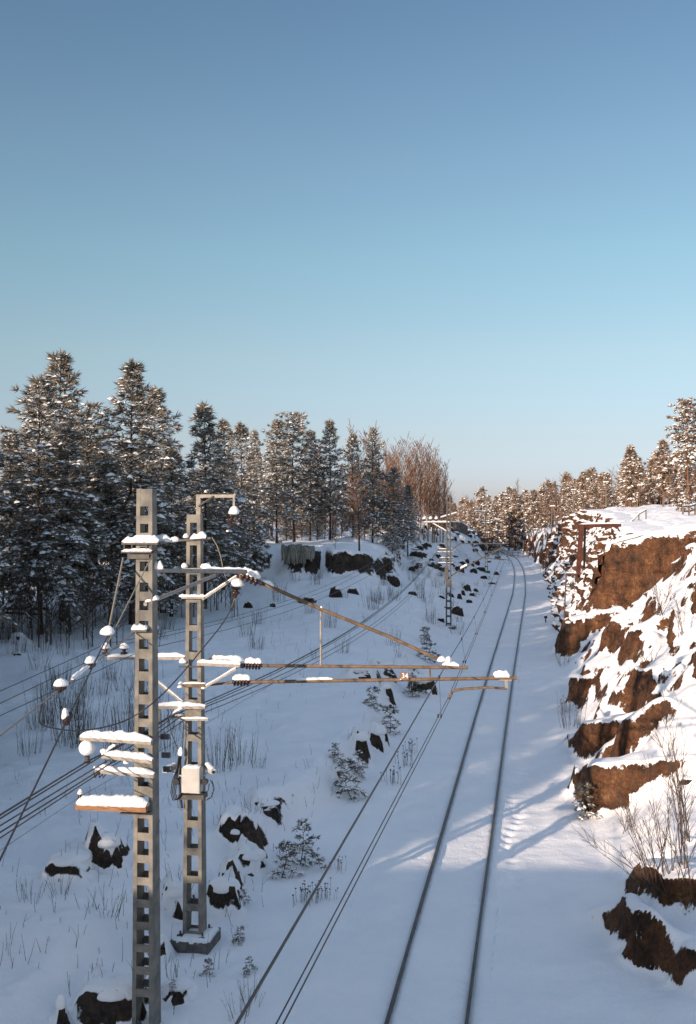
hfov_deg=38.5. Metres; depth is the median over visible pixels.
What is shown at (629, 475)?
pine tree
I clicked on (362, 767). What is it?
pine sapling
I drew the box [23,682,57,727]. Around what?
dry shrub
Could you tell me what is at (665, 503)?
pine tree
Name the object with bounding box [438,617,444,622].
boulder
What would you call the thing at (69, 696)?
dry shrub
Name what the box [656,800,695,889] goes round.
bare bush
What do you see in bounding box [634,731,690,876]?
bare bush
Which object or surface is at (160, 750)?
thin wire
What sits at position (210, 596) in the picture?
bare sapling
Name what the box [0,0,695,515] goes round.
sky
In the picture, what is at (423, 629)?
pine sapling
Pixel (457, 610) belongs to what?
boulder
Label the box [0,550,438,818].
signal cable
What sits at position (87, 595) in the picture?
bare sapling
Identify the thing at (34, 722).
dry shrub
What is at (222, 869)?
boulder
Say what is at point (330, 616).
dry shrub
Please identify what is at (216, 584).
bare sapling
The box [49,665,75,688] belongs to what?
dry shrub
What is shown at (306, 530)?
young pine
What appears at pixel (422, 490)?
birch tree
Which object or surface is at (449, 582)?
overhead line mast
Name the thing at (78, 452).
pine tree
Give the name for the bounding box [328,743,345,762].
pine sapling
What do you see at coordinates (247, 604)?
boulder
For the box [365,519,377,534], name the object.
young pine
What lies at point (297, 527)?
young pine
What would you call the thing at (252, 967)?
pine sapling
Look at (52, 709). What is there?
dry shrub
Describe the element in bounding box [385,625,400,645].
dry shrub
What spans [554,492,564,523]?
bare tree
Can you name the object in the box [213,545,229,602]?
bare sapling
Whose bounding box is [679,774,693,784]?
boulder
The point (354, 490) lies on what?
pine tree
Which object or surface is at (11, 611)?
bare sapling
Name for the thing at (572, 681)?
boulder
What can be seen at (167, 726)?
signal cable
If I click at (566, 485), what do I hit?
pine tree
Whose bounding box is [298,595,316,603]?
boulder
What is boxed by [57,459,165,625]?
pine tree
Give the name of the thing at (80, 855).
boulder
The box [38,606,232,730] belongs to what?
jumper cable
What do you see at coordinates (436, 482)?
birch tree
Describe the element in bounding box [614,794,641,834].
bare bush
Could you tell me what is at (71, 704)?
dry shrub
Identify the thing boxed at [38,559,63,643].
bare sapling
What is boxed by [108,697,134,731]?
dry shrub
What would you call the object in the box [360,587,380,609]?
dry shrub
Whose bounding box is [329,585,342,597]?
boulder
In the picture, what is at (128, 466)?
pine tree
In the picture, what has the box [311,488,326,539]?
bare tree
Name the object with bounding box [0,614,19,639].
dry shrub
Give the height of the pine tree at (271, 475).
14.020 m
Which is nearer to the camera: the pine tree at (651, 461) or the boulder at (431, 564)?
the boulder at (431, 564)
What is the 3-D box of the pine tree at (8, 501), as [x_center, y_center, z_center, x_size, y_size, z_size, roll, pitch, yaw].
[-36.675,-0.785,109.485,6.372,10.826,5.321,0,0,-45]
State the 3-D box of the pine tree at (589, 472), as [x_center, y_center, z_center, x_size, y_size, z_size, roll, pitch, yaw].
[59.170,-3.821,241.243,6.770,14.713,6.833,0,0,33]
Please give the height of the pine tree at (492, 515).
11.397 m
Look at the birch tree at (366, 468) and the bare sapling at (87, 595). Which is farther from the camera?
the birch tree at (366, 468)
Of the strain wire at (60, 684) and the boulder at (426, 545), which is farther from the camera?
the boulder at (426, 545)
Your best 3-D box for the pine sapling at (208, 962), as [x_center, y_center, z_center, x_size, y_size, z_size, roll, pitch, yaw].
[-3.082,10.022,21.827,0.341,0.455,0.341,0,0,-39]
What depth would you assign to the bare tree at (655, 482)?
167.78 m
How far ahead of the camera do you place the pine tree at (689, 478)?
147.56 m
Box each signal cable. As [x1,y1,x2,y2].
[0,550,437,815]
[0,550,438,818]
[0,555,434,825]
[0,560,438,832]
[0,563,437,838]
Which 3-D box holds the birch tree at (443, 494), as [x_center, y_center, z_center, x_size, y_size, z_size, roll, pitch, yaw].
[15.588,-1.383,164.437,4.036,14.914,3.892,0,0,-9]
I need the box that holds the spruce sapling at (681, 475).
[661,466,694,511]
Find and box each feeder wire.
[0,522,432,715]
[0,523,425,703]
[0,524,418,690]
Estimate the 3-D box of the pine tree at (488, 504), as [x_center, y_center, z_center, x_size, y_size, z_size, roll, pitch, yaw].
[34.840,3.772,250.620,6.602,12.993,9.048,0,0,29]
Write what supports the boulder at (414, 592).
on the snow ground at (536, 960)
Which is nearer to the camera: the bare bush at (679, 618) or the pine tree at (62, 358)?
the bare bush at (679, 618)
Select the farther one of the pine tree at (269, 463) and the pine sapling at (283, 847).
the pine tree at (269, 463)
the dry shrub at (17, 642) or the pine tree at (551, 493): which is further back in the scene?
the pine tree at (551, 493)
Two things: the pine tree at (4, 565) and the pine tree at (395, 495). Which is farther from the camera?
the pine tree at (395, 495)
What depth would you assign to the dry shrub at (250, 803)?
30.79 m
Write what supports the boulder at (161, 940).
on the snow ground at (536, 960)
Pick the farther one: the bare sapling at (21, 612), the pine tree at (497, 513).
the pine tree at (497, 513)
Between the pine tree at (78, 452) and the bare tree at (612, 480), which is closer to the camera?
the pine tree at (78, 452)
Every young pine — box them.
[273,507,297,540]
[283,513,300,538]
[284,515,305,538]
[296,518,308,536]
[308,513,324,538]
[326,516,339,535]
[351,516,366,538]
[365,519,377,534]
[378,513,405,554]
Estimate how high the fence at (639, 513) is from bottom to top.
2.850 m
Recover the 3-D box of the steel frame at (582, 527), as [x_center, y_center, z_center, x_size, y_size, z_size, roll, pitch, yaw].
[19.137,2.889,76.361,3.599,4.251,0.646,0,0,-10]
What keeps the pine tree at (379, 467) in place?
on the snow ground at (536, 960)
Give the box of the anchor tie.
[0,556,151,860]
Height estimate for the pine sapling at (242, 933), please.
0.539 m
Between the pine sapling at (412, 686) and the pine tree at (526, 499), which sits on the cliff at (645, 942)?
the pine tree at (526, 499)
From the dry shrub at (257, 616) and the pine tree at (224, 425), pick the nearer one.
the dry shrub at (257, 616)
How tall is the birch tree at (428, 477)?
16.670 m
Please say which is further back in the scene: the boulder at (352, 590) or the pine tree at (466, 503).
the pine tree at (466, 503)
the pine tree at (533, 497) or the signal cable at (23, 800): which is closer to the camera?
the signal cable at (23, 800)
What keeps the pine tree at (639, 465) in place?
on the cliff at (645, 942)
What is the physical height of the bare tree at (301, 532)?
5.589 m
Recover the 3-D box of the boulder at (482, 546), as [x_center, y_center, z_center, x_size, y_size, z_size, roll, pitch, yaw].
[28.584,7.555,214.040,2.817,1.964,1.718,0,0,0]
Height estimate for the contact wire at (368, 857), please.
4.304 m
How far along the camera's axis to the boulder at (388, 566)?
108.05 m
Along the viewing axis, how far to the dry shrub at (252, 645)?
62.42 m
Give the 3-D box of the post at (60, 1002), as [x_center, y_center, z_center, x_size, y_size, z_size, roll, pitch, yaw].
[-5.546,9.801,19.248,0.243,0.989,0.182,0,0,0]
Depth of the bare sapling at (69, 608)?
61.02 m
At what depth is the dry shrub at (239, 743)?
36.03 m
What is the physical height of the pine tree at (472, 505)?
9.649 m
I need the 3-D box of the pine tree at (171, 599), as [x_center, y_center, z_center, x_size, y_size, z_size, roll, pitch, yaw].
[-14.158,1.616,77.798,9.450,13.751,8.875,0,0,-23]
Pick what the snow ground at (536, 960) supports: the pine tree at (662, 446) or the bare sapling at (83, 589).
the bare sapling at (83, 589)
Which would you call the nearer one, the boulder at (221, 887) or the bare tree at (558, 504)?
the boulder at (221, 887)
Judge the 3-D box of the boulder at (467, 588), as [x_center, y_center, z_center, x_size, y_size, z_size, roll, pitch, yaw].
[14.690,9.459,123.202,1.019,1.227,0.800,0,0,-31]
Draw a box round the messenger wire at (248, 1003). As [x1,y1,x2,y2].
[235,546,503,1023]
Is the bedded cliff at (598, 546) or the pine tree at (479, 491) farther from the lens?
the pine tree at (479, 491)
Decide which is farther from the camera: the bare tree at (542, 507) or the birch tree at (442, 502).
the bare tree at (542, 507)
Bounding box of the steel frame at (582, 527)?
[576,522,620,577]
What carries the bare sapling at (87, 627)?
on the snow ground at (536, 960)
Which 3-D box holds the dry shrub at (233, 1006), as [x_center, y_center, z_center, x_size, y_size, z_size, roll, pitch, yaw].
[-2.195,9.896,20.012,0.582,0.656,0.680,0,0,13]
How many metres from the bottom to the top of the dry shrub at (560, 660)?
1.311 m
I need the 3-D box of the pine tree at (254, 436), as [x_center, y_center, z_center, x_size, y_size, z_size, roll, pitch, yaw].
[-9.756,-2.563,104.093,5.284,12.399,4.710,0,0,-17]
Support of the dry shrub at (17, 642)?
on the snow ground at (536, 960)
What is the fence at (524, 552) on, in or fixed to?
on the snow ground at (536, 960)
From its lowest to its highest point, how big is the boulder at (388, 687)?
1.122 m
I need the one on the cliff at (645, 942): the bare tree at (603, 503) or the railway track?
the bare tree at (603, 503)
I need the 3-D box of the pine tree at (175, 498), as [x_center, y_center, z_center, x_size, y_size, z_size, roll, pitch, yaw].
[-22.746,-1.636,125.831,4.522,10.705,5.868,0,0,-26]
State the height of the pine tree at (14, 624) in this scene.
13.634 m
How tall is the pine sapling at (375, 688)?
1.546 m
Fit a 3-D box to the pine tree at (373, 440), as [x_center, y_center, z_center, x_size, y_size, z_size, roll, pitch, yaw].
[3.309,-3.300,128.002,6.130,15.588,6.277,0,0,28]
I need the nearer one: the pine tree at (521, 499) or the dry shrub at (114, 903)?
the dry shrub at (114, 903)
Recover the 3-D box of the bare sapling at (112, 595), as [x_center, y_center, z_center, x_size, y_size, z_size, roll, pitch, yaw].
[-14.474,6.381,62.088,2.526,3.987,1.424,0,0,-15]
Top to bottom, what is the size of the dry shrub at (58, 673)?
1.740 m
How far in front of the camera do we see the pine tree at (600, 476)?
213.76 m
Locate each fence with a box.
[507,539,538,557]
[629,509,646,521]
[682,503,695,514]
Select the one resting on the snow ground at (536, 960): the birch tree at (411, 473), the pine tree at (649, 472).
the birch tree at (411, 473)
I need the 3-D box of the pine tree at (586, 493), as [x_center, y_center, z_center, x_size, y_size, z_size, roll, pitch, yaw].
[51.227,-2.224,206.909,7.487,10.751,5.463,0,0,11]
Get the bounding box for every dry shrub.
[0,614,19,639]
[2,608,21,632]
[4,623,28,653]
[16,721,44,756]
[16,877,44,902]
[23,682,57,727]
[24,707,54,731]
[25,649,53,668]
[31,677,52,698]
[32,620,55,635]
[32,627,53,651]
[37,681,76,725]
[43,655,73,689]
[45,870,74,898]
[48,695,90,748]
[48,717,73,743]
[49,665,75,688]
[49,677,87,720]
[50,669,87,709]
[54,633,74,655]
[59,705,91,747]
[63,686,110,734]
[70,674,94,696]
[74,644,89,664]
[88,880,125,917]
[90,672,109,695]
[98,693,148,750]
[100,652,122,680]
[107,664,134,691]
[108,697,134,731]
[114,699,133,724]
[121,683,147,715]
[127,651,147,678]
[159,724,184,751]
[160,690,184,732]
[162,613,175,629]
[193,720,236,772]
[221,985,251,1022]
[226,716,258,765]
[237,614,256,636]
[237,967,264,1007]
[240,792,262,813]
[247,629,266,646]
[249,603,266,624]
[249,750,266,767]
[272,586,286,601]
[292,882,313,906]
[304,880,322,903]
[309,570,320,584]
[318,877,337,899]
[322,603,338,627]
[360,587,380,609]
[377,584,390,600]
[380,766,400,783]
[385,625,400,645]
[387,582,401,599]
[395,749,412,767]
[419,586,434,603]
[424,604,437,623]
[555,650,570,666]
[555,691,587,727]
[561,695,577,711]
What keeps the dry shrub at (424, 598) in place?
on the snow ground at (536, 960)
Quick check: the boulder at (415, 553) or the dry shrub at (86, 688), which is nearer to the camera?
the dry shrub at (86, 688)
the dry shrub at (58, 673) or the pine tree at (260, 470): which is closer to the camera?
the dry shrub at (58, 673)
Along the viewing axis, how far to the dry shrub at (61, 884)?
23.60 m
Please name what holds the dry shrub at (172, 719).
on the snow ground at (536, 960)
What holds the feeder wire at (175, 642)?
attached to the overhead line mast at (449, 582)
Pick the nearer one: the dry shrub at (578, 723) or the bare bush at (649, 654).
the bare bush at (649, 654)
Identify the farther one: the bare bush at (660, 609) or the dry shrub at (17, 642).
the dry shrub at (17, 642)
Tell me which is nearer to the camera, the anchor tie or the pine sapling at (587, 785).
the anchor tie
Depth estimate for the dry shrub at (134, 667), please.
52.07 m
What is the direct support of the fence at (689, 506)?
on the cliff at (645, 942)
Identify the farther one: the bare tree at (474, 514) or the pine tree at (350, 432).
the bare tree at (474, 514)
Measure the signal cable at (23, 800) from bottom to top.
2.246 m
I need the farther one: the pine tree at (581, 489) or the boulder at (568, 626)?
the pine tree at (581, 489)
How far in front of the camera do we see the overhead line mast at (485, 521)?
164.89 m
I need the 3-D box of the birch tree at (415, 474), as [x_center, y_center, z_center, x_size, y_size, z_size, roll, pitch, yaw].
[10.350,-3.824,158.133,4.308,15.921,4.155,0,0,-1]
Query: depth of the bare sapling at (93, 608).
61.72 m
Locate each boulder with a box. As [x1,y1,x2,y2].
[11,632,23,639]
[11,651,22,655]
[47,848,90,881]
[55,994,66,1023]
[97,974,131,1023]
[98,831,120,868]
[160,933,167,953]
[161,978,192,1005]
[162,881,195,919]
[208,876,240,906]
[218,862,238,872]
[230,820,257,834]
[242,847,265,876]
[243,601,252,607]
[261,800,279,816]
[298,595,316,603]
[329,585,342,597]
[345,668,378,678]
[347,587,358,594]
[354,730,368,759]
[369,660,394,675]
[373,724,385,752]
[380,555,392,570]
[382,682,393,700]
[386,573,399,586]
[408,590,416,595]
[409,550,422,558]
[413,561,425,568]
[414,545,423,550]
[416,673,432,682]
[423,542,431,548]
[425,561,436,568]
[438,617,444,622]
[452,605,463,616]
[463,583,471,591]
[470,568,477,573]
[476,566,485,571]
[479,544,486,551]
[565,621,570,631]
[568,673,577,687]
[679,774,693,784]
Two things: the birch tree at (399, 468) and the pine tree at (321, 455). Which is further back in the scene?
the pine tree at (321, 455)
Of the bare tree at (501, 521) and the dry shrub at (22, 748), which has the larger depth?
the bare tree at (501, 521)
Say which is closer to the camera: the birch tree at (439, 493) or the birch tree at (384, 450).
the birch tree at (384, 450)
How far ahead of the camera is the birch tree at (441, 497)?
183.81 m
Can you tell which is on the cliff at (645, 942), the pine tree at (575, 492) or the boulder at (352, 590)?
the pine tree at (575, 492)
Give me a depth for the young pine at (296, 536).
131.91 m
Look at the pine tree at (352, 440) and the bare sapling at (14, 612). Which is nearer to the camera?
the bare sapling at (14, 612)
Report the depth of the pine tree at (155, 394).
77.68 m
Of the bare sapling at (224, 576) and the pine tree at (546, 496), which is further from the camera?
the pine tree at (546, 496)
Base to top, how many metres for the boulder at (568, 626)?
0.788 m
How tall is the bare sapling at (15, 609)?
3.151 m
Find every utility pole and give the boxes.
[549,505,556,531]
[603,481,608,504]
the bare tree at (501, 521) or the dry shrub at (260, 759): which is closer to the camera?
the dry shrub at (260, 759)
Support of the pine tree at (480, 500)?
on the snow ground at (536, 960)
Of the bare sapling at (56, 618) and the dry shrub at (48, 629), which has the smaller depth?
the bare sapling at (56, 618)
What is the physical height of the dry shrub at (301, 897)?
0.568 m
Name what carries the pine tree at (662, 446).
on the cliff at (645, 942)
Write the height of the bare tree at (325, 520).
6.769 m
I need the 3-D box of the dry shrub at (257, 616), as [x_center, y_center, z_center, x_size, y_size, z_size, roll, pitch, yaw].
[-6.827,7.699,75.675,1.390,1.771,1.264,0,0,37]
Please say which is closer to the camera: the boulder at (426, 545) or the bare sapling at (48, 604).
the bare sapling at (48, 604)
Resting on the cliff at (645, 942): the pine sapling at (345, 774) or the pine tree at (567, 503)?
the pine tree at (567, 503)
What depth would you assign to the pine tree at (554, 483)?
311.36 m
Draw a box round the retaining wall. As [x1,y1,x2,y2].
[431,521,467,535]
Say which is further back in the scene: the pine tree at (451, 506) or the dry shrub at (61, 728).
the pine tree at (451, 506)
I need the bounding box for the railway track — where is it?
[384,549,525,1023]
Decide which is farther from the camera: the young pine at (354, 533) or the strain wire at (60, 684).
the young pine at (354, 533)
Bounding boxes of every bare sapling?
[0,548,30,627]
[3,547,22,632]
[3,598,20,628]
[7,555,71,647]
[8,567,49,619]
[8,590,32,632]
[9,594,19,631]
[10,592,20,631]
[17,557,36,639]
[17,599,26,624]
[17,600,42,637]
[25,572,65,643]
[30,579,57,641]
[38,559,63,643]
[40,580,58,644]
[53,601,64,641]
[55,608,79,645]
[56,592,77,647]
[62,577,102,639]
[70,573,111,646]
[74,568,90,620]
[81,548,102,637]
[81,588,94,649]
[94,546,121,646]
[96,583,133,644]
[115,589,129,642]
[120,570,146,625]
[129,559,145,610]
[204,555,230,609]
[205,575,214,611]
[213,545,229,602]
[221,563,229,606]
[228,551,244,615]
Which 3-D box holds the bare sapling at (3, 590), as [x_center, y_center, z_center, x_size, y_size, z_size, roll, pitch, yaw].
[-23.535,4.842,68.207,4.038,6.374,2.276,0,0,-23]
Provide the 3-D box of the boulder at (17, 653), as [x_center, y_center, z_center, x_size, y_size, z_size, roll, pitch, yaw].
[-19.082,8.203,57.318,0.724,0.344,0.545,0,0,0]
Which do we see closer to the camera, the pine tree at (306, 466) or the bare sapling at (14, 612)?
the bare sapling at (14, 612)
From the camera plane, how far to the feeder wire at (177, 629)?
27.52 m
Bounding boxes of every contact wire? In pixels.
[275,562,503,1023]
[282,561,506,1023]
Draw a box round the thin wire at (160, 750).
[1,616,353,849]
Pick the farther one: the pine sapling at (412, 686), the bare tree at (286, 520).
the bare tree at (286, 520)
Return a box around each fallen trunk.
[0,603,48,610]
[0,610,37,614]
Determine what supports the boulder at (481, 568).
on the snow ground at (536, 960)
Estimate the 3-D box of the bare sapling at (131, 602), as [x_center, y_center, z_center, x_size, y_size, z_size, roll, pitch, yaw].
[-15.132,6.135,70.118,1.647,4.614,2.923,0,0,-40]
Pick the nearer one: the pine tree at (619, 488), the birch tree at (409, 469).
the birch tree at (409, 469)
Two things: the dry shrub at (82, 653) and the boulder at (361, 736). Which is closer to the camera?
the boulder at (361, 736)
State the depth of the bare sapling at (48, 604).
62.38 m
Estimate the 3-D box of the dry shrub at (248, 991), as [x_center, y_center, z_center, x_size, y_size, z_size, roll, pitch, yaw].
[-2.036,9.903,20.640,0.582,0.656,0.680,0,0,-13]
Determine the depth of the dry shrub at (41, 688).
45.02 m
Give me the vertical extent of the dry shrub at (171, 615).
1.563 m
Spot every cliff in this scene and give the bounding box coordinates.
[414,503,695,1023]
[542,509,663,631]
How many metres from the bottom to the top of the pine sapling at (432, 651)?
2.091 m
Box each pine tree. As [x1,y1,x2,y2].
[0,349,146,621]
[0,374,116,634]
[0,433,68,602]
[0,464,35,534]
[0,491,14,572]
[0,603,4,713]
[0,613,18,629]
[6,426,135,632]
[42,400,122,598]
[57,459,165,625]
[58,357,194,624]
[102,437,145,546]
[105,384,221,605]
[117,446,222,616]
[159,401,263,608]
[159,480,185,514]
[179,468,227,559]
[182,461,219,547]
[193,417,267,589]
[206,449,252,499]
[210,422,282,570]
[235,429,278,544]
[235,459,266,528]
[249,419,310,542]
[250,449,266,513]
[255,411,329,541]
[265,455,285,536]
[281,429,335,540]
[296,464,315,531]
[299,448,339,530]
[305,418,360,539]
[325,433,383,538]
[336,470,377,550]
[342,418,370,519]
[342,464,363,529]
[348,427,396,542]
[367,466,385,531]
[368,421,390,533]
[369,467,416,542]
[396,484,422,556]
[448,496,455,520]
[454,505,465,523]
[455,497,464,520]
[462,501,477,524]
[463,508,474,529]
[465,500,474,527]
[472,495,486,536]
[474,486,488,513]
[477,502,501,546]
[479,507,497,551]
[480,508,505,552]
[483,505,502,553]
[492,495,499,517]
[495,487,512,515]
[495,495,522,550]
[496,491,507,541]
[503,493,524,550]
[514,494,524,536]
[517,492,534,531]
[521,489,529,523]
[521,489,548,542]
[526,484,554,527]
[534,487,549,529]
[534,495,550,528]
[541,491,558,522]
[545,480,551,524]
[552,482,558,499]
[555,487,570,521]
[557,471,571,513]
[558,480,575,510]
[558,484,572,514]
[563,493,575,516]
[568,484,584,513]
[572,474,587,506]
[572,482,587,511]
[577,476,600,510]
[581,467,597,477]
[584,483,602,508]
[597,472,611,506]
[597,473,617,508]
[609,466,632,506]
[611,459,634,506]
[615,460,633,506]
[616,444,644,506]
[632,457,657,503]
[632,462,650,506]
[636,470,654,506]
[637,439,677,506]
[637,465,659,500]
[643,450,662,504]
[648,454,668,504]
[661,454,676,502]
[664,397,695,502]
[666,466,683,499]
[682,462,693,491]
[690,471,695,500]
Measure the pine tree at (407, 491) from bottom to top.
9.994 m
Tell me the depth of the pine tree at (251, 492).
130.13 m
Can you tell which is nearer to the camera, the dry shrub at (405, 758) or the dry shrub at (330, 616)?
the dry shrub at (405, 758)
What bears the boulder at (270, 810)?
on the snow ground at (536, 960)
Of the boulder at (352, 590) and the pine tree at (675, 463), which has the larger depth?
the pine tree at (675, 463)
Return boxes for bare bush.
[568,764,667,897]
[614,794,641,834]
[630,686,695,868]
[633,688,695,842]
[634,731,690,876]
[638,641,665,667]
[645,570,681,614]
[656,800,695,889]
[670,588,688,636]
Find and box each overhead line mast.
[75,489,247,1023]
[101,490,516,954]
[423,495,504,628]
[474,510,509,572]
[492,518,511,557]
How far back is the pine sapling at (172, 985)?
20.54 m
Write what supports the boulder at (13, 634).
on the snow ground at (536, 960)
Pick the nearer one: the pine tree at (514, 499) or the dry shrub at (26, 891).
the dry shrub at (26, 891)
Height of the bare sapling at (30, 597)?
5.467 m
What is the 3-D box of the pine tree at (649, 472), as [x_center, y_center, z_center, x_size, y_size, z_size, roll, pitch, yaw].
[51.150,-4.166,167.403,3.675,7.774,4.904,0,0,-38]
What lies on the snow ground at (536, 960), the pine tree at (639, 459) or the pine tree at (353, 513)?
the pine tree at (353, 513)
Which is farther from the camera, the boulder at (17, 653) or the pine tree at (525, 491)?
the pine tree at (525, 491)
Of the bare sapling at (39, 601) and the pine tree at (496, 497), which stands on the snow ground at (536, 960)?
the bare sapling at (39, 601)
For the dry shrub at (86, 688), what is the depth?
46.18 m
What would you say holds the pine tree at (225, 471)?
on the snow ground at (536, 960)
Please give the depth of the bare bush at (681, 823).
24.10 m
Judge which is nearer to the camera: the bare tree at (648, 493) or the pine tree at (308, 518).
the pine tree at (308, 518)
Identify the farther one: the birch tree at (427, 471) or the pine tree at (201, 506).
the birch tree at (427, 471)
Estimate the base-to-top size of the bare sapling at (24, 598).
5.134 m
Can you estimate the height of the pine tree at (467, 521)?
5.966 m
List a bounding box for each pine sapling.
[169,979,176,991]
[199,957,215,976]
[232,925,245,944]
[239,889,252,904]
[243,955,257,977]
[267,839,303,879]
[284,818,326,869]
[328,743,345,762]
[333,757,368,801]
[353,750,367,777]
[362,685,382,710]
[381,705,400,735]
[403,673,430,696]
[416,632,439,662]
[419,626,431,645]
[571,781,602,820]
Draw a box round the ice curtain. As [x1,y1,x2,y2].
[281,544,314,563]
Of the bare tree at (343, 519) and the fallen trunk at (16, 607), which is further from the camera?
the bare tree at (343, 519)
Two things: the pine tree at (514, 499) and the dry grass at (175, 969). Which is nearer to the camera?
the dry grass at (175, 969)
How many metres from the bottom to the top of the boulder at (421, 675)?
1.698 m
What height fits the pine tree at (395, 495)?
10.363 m
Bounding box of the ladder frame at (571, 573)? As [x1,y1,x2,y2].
[563,572,576,619]
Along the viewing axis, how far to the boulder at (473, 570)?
154.19 m
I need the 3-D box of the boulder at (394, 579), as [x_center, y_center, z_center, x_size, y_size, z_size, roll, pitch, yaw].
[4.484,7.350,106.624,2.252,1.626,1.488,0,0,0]
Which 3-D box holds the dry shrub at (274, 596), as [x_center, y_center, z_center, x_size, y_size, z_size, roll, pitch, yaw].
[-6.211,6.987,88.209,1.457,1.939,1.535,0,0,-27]
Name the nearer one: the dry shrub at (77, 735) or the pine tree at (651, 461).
the dry shrub at (77, 735)
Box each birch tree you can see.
[347,429,379,539]
[379,438,394,531]
[386,441,405,510]
[388,438,414,512]
[390,445,405,504]
[395,431,420,509]
[401,455,414,525]
[403,440,426,536]
[403,447,418,516]
[407,437,433,538]
[413,455,431,527]
[415,442,436,540]
[416,440,438,541]
[420,443,444,542]
[422,448,437,505]
[425,459,445,542]
[429,455,449,542]
[429,460,453,542]
[431,461,451,541]
[437,476,451,528]
[440,484,453,526]
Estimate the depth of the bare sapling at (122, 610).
63.27 m
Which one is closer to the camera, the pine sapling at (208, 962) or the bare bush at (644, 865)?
the pine sapling at (208, 962)
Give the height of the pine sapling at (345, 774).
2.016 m
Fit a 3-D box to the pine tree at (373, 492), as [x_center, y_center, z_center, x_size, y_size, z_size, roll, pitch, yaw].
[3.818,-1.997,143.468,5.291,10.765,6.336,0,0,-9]
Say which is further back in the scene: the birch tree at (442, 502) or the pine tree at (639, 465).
the pine tree at (639, 465)
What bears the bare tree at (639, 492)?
on the cliff at (645, 942)
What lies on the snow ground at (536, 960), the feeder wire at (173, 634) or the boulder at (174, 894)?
the boulder at (174, 894)
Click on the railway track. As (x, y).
(392, 1002)
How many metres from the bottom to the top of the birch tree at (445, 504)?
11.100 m
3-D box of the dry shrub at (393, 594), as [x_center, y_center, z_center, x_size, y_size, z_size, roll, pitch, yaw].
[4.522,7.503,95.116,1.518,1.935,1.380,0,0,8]
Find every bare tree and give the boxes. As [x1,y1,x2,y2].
[267,503,278,540]
[278,487,295,540]
[296,507,307,539]
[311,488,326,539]
[319,492,331,533]
[326,493,340,539]
[334,498,350,537]
[471,497,479,525]
[492,502,505,552]
[536,495,544,526]
[540,491,550,522]
[546,494,559,527]
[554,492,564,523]
[588,471,602,508]
[597,483,605,508]
[608,465,616,497]
[620,464,632,506]
[635,473,642,506]
[636,470,645,504]
[640,478,649,504]
[649,459,659,502]
[653,459,665,504]
[690,465,695,493]
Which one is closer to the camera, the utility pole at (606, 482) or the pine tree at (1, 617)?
the pine tree at (1, 617)
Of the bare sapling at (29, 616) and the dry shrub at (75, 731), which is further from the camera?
the bare sapling at (29, 616)
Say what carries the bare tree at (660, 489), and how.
on the cliff at (645, 942)
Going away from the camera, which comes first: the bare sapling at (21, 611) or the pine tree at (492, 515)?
the bare sapling at (21, 611)
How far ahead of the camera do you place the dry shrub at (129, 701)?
42.84 m
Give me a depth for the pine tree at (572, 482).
252.92 m
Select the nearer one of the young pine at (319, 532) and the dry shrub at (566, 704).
the dry shrub at (566, 704)
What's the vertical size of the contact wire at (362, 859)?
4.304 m
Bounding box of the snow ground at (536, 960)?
[0,516,606,1023]
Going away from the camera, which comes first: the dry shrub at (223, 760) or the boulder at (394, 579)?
the dry shrub at (223, 760)
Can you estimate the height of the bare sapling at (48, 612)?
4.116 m
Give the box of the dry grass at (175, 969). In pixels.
[0,585,454,1014]
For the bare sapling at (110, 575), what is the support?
on the snow ground at (536, 960)
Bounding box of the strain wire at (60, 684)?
[0,632,133,735]
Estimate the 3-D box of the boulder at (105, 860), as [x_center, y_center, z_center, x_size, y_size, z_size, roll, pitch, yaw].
[-6.265,8.893,25.699,0.842,1.267,0.641,0,0,0]
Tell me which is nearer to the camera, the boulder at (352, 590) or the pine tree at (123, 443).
the pine tree at (123, 443)
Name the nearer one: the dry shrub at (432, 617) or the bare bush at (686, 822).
the bare bush at (686, 822)
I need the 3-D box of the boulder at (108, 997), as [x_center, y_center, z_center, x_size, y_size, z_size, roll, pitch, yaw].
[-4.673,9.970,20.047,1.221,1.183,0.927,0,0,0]
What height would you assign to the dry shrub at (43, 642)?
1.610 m
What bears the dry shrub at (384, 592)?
on the snow ground at (536, 960)
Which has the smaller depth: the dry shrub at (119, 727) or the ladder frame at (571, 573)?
the dry shrub at (119, 727)
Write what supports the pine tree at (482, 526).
on the snow ground at (536, 960)
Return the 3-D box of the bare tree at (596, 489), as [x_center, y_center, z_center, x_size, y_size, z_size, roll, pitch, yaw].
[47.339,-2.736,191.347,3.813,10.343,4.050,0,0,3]
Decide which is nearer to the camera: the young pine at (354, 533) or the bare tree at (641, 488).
the young pine at (354, 533)
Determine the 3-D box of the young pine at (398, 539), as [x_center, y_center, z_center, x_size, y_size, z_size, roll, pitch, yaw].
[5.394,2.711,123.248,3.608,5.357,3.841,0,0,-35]
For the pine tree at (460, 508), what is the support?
on the snow ground at (536, 960)
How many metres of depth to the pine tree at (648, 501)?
185.64 m
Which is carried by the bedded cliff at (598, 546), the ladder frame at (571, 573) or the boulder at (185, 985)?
the ladder frame at (571, 573)
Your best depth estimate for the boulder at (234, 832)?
28.55 m
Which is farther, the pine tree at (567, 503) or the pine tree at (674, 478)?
the pine tree at (567, 503)
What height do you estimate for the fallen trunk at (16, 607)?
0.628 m
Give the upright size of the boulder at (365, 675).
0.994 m
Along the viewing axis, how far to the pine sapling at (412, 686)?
54.56 m
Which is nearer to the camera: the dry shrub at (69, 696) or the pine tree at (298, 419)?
the dry shrub at (69, 696)
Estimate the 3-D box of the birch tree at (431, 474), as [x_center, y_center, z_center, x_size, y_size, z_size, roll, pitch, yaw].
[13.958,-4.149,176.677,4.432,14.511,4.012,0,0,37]
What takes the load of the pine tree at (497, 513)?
on the snow ground at (536, 960)

